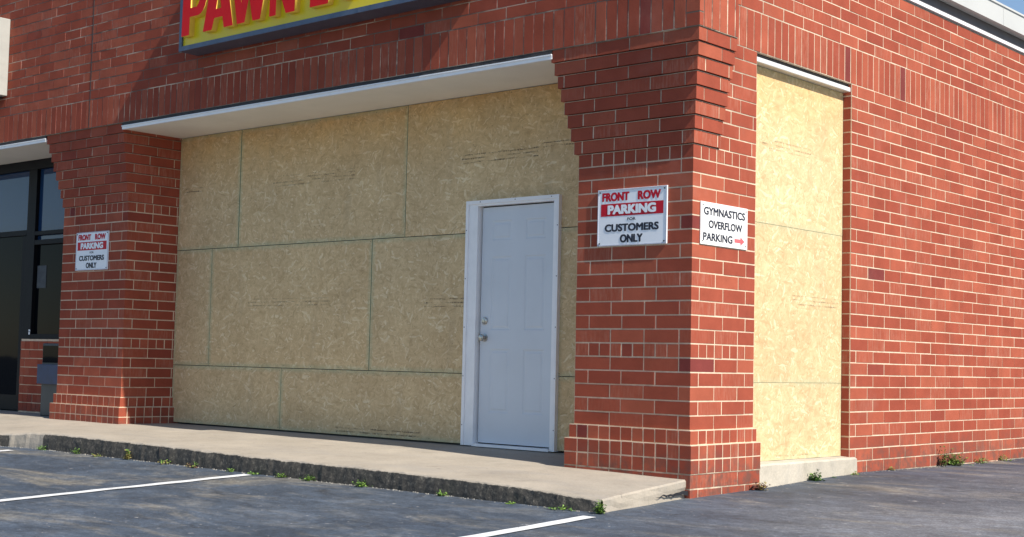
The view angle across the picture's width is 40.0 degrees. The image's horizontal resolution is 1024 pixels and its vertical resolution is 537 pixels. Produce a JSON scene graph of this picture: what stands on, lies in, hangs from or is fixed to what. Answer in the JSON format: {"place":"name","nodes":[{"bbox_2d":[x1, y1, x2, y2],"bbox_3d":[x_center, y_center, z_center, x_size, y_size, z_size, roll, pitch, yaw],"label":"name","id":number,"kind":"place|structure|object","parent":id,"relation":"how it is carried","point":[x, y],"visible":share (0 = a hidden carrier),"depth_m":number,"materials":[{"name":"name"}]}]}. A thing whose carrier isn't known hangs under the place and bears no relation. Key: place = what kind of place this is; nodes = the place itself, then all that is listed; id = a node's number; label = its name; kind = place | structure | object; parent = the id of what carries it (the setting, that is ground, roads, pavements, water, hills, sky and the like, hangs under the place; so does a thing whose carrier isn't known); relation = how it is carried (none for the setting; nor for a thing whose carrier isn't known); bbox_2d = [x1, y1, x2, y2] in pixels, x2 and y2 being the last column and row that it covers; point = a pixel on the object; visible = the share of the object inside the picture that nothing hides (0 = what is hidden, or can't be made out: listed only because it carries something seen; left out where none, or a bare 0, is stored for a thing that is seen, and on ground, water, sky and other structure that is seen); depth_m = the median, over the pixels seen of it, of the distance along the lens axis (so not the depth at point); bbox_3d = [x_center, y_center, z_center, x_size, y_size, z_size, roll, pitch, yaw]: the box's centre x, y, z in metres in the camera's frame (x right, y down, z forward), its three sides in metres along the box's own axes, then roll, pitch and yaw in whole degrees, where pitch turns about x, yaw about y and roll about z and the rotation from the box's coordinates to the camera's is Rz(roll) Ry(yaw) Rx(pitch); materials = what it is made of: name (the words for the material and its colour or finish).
{"place":"outdoors","nodes":[
{"label":"outdoors","id":0,"kind":"place"},
{"bbox_2d":[0,410,685,512],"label":"sidewalk","id":1,"kind":"structure","parent":0,"point":[533,478],"depth_m":11.11,"materials":[{"name":"concrete"}]},
{"bbox_2d":[37,343,58,415],"bbox_3d":[-5.083,1.259,15.894,0.470,0.820,0.365,-2,-5,41],"label":"newspaper box","id":2,"kind":"object","parent":1,"relation":"on","point":[47,368],"visible":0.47,"depth_m":15.81,"materials":[{"name":"grey metal"}]},
{"bbox_2d":[43,346,58,362],"bbox_3d":[-5.161,0.964,15.802,0.410,0.190,0.004,-2,-5,41],"label":"window pane","id":3,"kind":"structure","parent":2,"relation":"in","point":[50,353],"depth_m":15.83,"materials":[{"name":"glass"}]},
{"bbox_2d":[1,446,1014,512],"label":"weeds","id":4,"kind":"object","parent":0,"point":[428,493],"depth_m":11.14,"materials":[{"name":"green plant"}]},
{"bbox_2d":[0,410,1023,536],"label":"asphalt ground","id":5,"kind":"structure","parent":0,"point":[984,499],"depth_m":9.10,"materials":[{"name":"grey asphalt"}]},
{"bbox_2d":[0,474,248,501],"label":"parking line","id":6,"kind":"object","parent":5,"relation":"on","point":[84,491],"visible":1,"depth_m":10.12,"materials":[{"name":"paint"}]},
{"bbox_2d":[123,449,131,459],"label":"weed","id":7,"kind":"object","parent":5,"relation":"on","point":[127,456],"visible":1,"depth_m":12.18,"materials":[{"name":"green plant"}]},
{"bbox_2d":[275,473,287,477],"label":"weed","id":8,"kind":"object","parent":5,"relation":"on","point":[279,475],"visible":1,"depth_m":10.79,"materials":[{"name":"green plant"}]},
{"bbox_2d":[299,475,315,480],"bbox_3d":[-1.540,1.575,10.588,0.172,0.051,0.091,-2,-5,41],"label":"weed","id":9,"kind":"object","parent":5,"relation":"on","point":[308,478],"visible":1,"depth_m":10.57,"materials":[{"name":"green plant"}]},
{"bbox_2d":[352,480,370,486],"bbox_3d":[-1.091,1.559,10.182,0.103,0.054,0.182,4,-5,-33],"label":"weed","id":10,"kind":"object","parent":5,"relation":"on","point":[360,484],"visible":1,"depth_m":10.19,"materials":[{"name":"green plant"}]},
{"bbox_2d":[437,490,448,495],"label":"weed","id":11,"kind":"object","parent":5,"relation":"on","point":[440,493],"visible":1,"depth_m":9.66,"materials":[{"name":"green plant"}]},
{"bbox_2d":[0,0,1023,498],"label":"brick building","id":12,"kind":"structure","parent":5,"relation":"on","point":[106,106],"depth_m":12.31,"materials":[{"name":"red brick"}]},
{"bbox_2d":[0,17,9,98],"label":"cabinet sign","id":13,"kind":"object","parent":12,"relation":"attached to","point":[4,39],"visible":1,"depth_m":16.20,"materials":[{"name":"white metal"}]},
{"bbox_2d":[0,158,64,412],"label":"glass storefront","id":14,"kind":"object","parent":12,"relation":"attached to","point":[32,210],"visible":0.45,"depth_m":17.04,"materials":[{"name":"black glass"}]},
{"bbox_2d":[0,236,26,409],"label":"glass door","id":15,"kind":"structure","parent":14,"relation":"in","point":[12,249],"depth_m":17.28,"materials":[{"name":"black glass"}]},
{"bbox_2d":[0,158,63,338],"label":"window frame","id":16,"kind":"structure","parent":14,"relation":"in","point":[32,233],"depth_m":17.03,"materials":[{"name":"black metal"}]},
{"bbox_2d":[37,265,46,287],"bbox_3d":[-5.653,0.099,16.906,0.200,0.270,0.004,-2,-5,41],"label":"paper notice","id":17,"kind":"object","parent":14,"relation":"attached to","point":[41,276],"visible":1,"depth_m":16.90,"materials":[{"name":"white paper"}]},
{"bbox_2d":[75,231,109,270],"bbox_3d":[-4.489,-0.188,15.031,0.620,0.410,0.014,-2,-5,41],"label":"parking sign","id":18,"kind":"object","parent":12,"relation":"attached to","point":[92,250],"visible":1,"depth_m":15.02,"materials":[{"name":"white metal"}]},
{"bbox_2d":[173,249,212,364],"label":"plywood sheet","id":19,"kind":"object","parent":12,"relation":"attached to","point":[192,307],"visible":1,"depth_m":14.84,"materials":[{"name":"beige wood"}]},
{"bbox_2d":[177,130,241,250],"bbox_3d":[-3.181,-0.809,14.784,1.043,1.207,0.013,-2,-5,41],"label":"plywood sheet","id":20,"kind":"object","parent":12,"relation":"attached to","point":[209,194],"visible":1,"depth_m":14.76,"materials":[{"name":"beige wood"}]},
{"bbox_2d":[172,365,281,429],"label":"plywood sheet","id":21,"kind":"object","parent":12,"relation":"attached to","point":[235,396],"visible":1,"depth_m":14.35,"materials":[{"name":"beige wood"}]},
{"bbox_2d":[208,239,372,369],"bbox_3d":[-2.221,0.368,13.834,2.432,1.213,0.013,-2,-5,41],"label":"plywood sheet","id":22,"kind":"object","parent":12,"relation":"attached to","point":[306,305],"visible":1,"depth_m":13.76,"materials":[{"name":"beige wood"}]},
{"bbox_2d":[179,0,459,55],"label":"shop sign","id":23,"kind":"object","parent":12,"relation":"attached to","point":[209,26],"visible":1,"depth_m":12.81,"materials":[{"name":"yellow plastic"}]},
{"bbox_2d":[238,105,408,246],"bbox_3d":[-1.871,-0.856,13.633,2.432,1.207,0.013,-2,-5,41],"label":"plywood sheet","id":24,"kind":"object","parent":12,"relation":"attached to","point":[338,178],"visible":1,"depth_m":13.56,"materials":[{"name":"beige wood"}]},
{"bbox_2d":[279,368,461,442],"bbox_3d":[-1.335,1.246,12.976,2.485,0.600,0.013,-2,-5,41],"label":"plywood sheet","id":25,"kind":"object","parent":12,"relation":"attached to","point":[411,405],"visible":1,"depth_m":12.91,"materials":[{"name":"beige wood"}]},
{"bbox_2d":[369,234,464,372],"bbox_3d":[-0.843,0.318,12.621,1.228,1.213,0.013,-2,-5,41],"label":"plywood sheet","id":26,"kind":"object","parent":12,"relation":"attached to","point":[417,303],"visible":1,"depth_m":12.61,"materials":[{"name":"beige wood"}]},
{"bbox_2d":[405,83,578,236],"bbox_3d":[-0.015,-0.924,11.999,2.505,1.207,0.013,-2,-5,41],"label":"plywood sheet","id":27,"kind":"object","parent":12,"relation":"attached to","point":[500,145],"visible":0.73,"depth_m":12.20,"materials":[{"name":"beige wood"}]},
{"bbox_2d":[460,194,564,451],"bbox_3d":[0.001,0.457,11.866,1.048,2.110,0.095,-2,-5,41],"label":"door frame","id":28,"kind":"structure","parent":12,"relation":"attached to","point":[510,354],"depth_m":11.88,"materials":[{"name":"plastic"}]},
{"bbox_2d":[478,203,553,446],"bbox_3d":[0.023,0.471,11.848,0.841,2.018,0.084,-2,-5,41],"label":"door slab","id":29,"kind":"structure","parent":28,"relation":"in","point":[514,338],"depth_m":11.85,"materials":[{"name":"white paint"}]},
{"bbox_2d":[557,377,574,450],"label":"plywood sheet","id":30,"kind":"object","parent":12,"relation":"attached to","point":[566,388],"visible":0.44,"depth_m":11.42,"materials":[{"name":"beige wood"}]},
{"bbox_2d":[558,227,577,375],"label":"plywood sheet","id":31,"kind":"object","parent":12,"relation":"attached to","point":[568,288],"visible":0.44,"depth_m":11.47,"materials":[{"name":"beige wood"}]},
{"bbox_2d":[597,185,667,246],"bbox_3d":[0.878,-0.381,10.306,0.630,0.422,0.014,-2,-5,41],"label":"parking sign","id":32,"kind":"object","parent":12,"relation":"attached to","point":[633,216],"visible":1,"depth_m":10.29,"materials":[{"name":"white metal"}]},
{"bbox_2d":[700,201,747,249],"bbox_3d":[1.549,-0.310,10.255,0.012,0.308,0.622,-2,-5,41],"label":"overflow sign","id":33,"kind":"object","parent":12,"relation":"attached to","point":[721,225],"visible":1,"depth_m":10.24,"materials":[{"name":"white metal"}]},
{"bbox_2d":[753,383,840,460],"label":"plywood sheet","id":34,"kind":"object","parent":12,"relation":"on","point":[796,420],"visible":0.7,"depth_m":11.13,"materials":[{"name":"beige wood"}]},
{"bbox_2d":[753,222,841,382],"bbox_3d":[2.250,0.293,11.168,0.013,1.223,1.492,-2,-5,41],"label":"plywood sheet","id":35,"kind":"object","parent":12,"relation":"attached to","point":[797,305],"visible":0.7,"depth_m":11.18,"materials":[{"name":"beige wood"}]},
{"bbox_2d":[755,65,842,235],"bbox_3d":[2.278,-0.921,11.248,0.013,1.207,1.492,-2,-5,41],"label":"plywood sheet","id":36,"kind":"object","parent":12,"relation":"attached to","point":[799,153],"visible":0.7,"depth_m":11.26,"materials":[{"name":"beige wood"}]},
{"bbox_2d":[462,516,593,536],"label":"parking line","id":37,"kind":"object","parent":5,"relation":"on","point":[498,532],"visible":1,"depth_m":8.16,"materials":[{"name":"paint"}]},
{"bbox_2d":[545,505,575,510],"bbox_3d":[0.319,1.523,8.940,0.164,0.036,0.250,4,-5,-38],"label":"weed","id":38,"kind":"object","parent":5,"relation":"on","point":[565,507],"visible":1,"depth_m":8.94,"materials":[{"name":"green plant"}]},
{"bbox_2d":[593,500,606,513],"bbox_3d":[0.539,1.485,8.762,0.113,0.090,0.087,1,-4,8],"label":"weed","id":39,"kind":"object","parent":5,"relation":"on","point":[600,509],"visible":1,"depth_m":8.76,"materials":[{"name":"green plant"}]},
{"bbox_2d":[659,491,687,497],"bbox_3d":[1.100,1.545,9.595,0.001,0.040,0.505,-1,-5,33],"label":"eroded hollow","id":40,"kind":"object","parent":5,"relation":"on","point":[681,493],"visible":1,"depth_m":9.66,"materials":[{"name":"grey concrete"}]},
{"bbox_2d":[751,482,769,490],"bbox_3d":[1.824,1.605,10.377,0.170,0.066,0.182,1,-4,5],"label":"weed","id":41,"kind":"object","parent":5,"relation":"on","point":[763,486],"visible":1,"depth_m":10.35,"materials":[{"name":"green plant"}]},
{"bbox_2d":[808,469,824,480],"bbox_3d":[2.373,1.615,10.997,0.127,0.106,0.141,3,-4,-23],"label":"weed","id":42,"kind":"object","parent":5,"relation":"on","point":[816,478],"visible":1,"depth_m":10.98,"materials":[{"name":"green plant"}]},
{"bbox_2d":[938,446,947,466],"bbox_3d":[3.931,1.712,12.815,0.101,0.192,0.086,0,-4,18],"label":"weed","id":43,"kind":"object","parent":5,"relation":"on","point":[945,457],"visible":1,"depth_m":12.81,"materials":[{"name":"green plant"}]},
{"bbox_2d":[948,448,970,465],"bbox_3d":[4.091,1.744,13.006,0.248,0.161,0.306,2,-4,-14],"label":"weed","id":44,"kind":"object","parent":5,"relation":"on","point":[957,462],"visible":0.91,"depth_m":12.95,"materials":[{"name":"green plant"}]},
{"bbox_2d":[974,457,988,462],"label":"weed","id":45,"kind":"object","parent":5,"relation":"on","point":[981,460],"visible":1,"depth_m":13.44,"materials":[{"name":"green plant"}]},
{"bbox_2d":[996,0,1023,14],"label":"sky","id":46,"kind":"structure","parent":0,"point":[1018,5],"materials":[{"name":"blue"}]}
]}

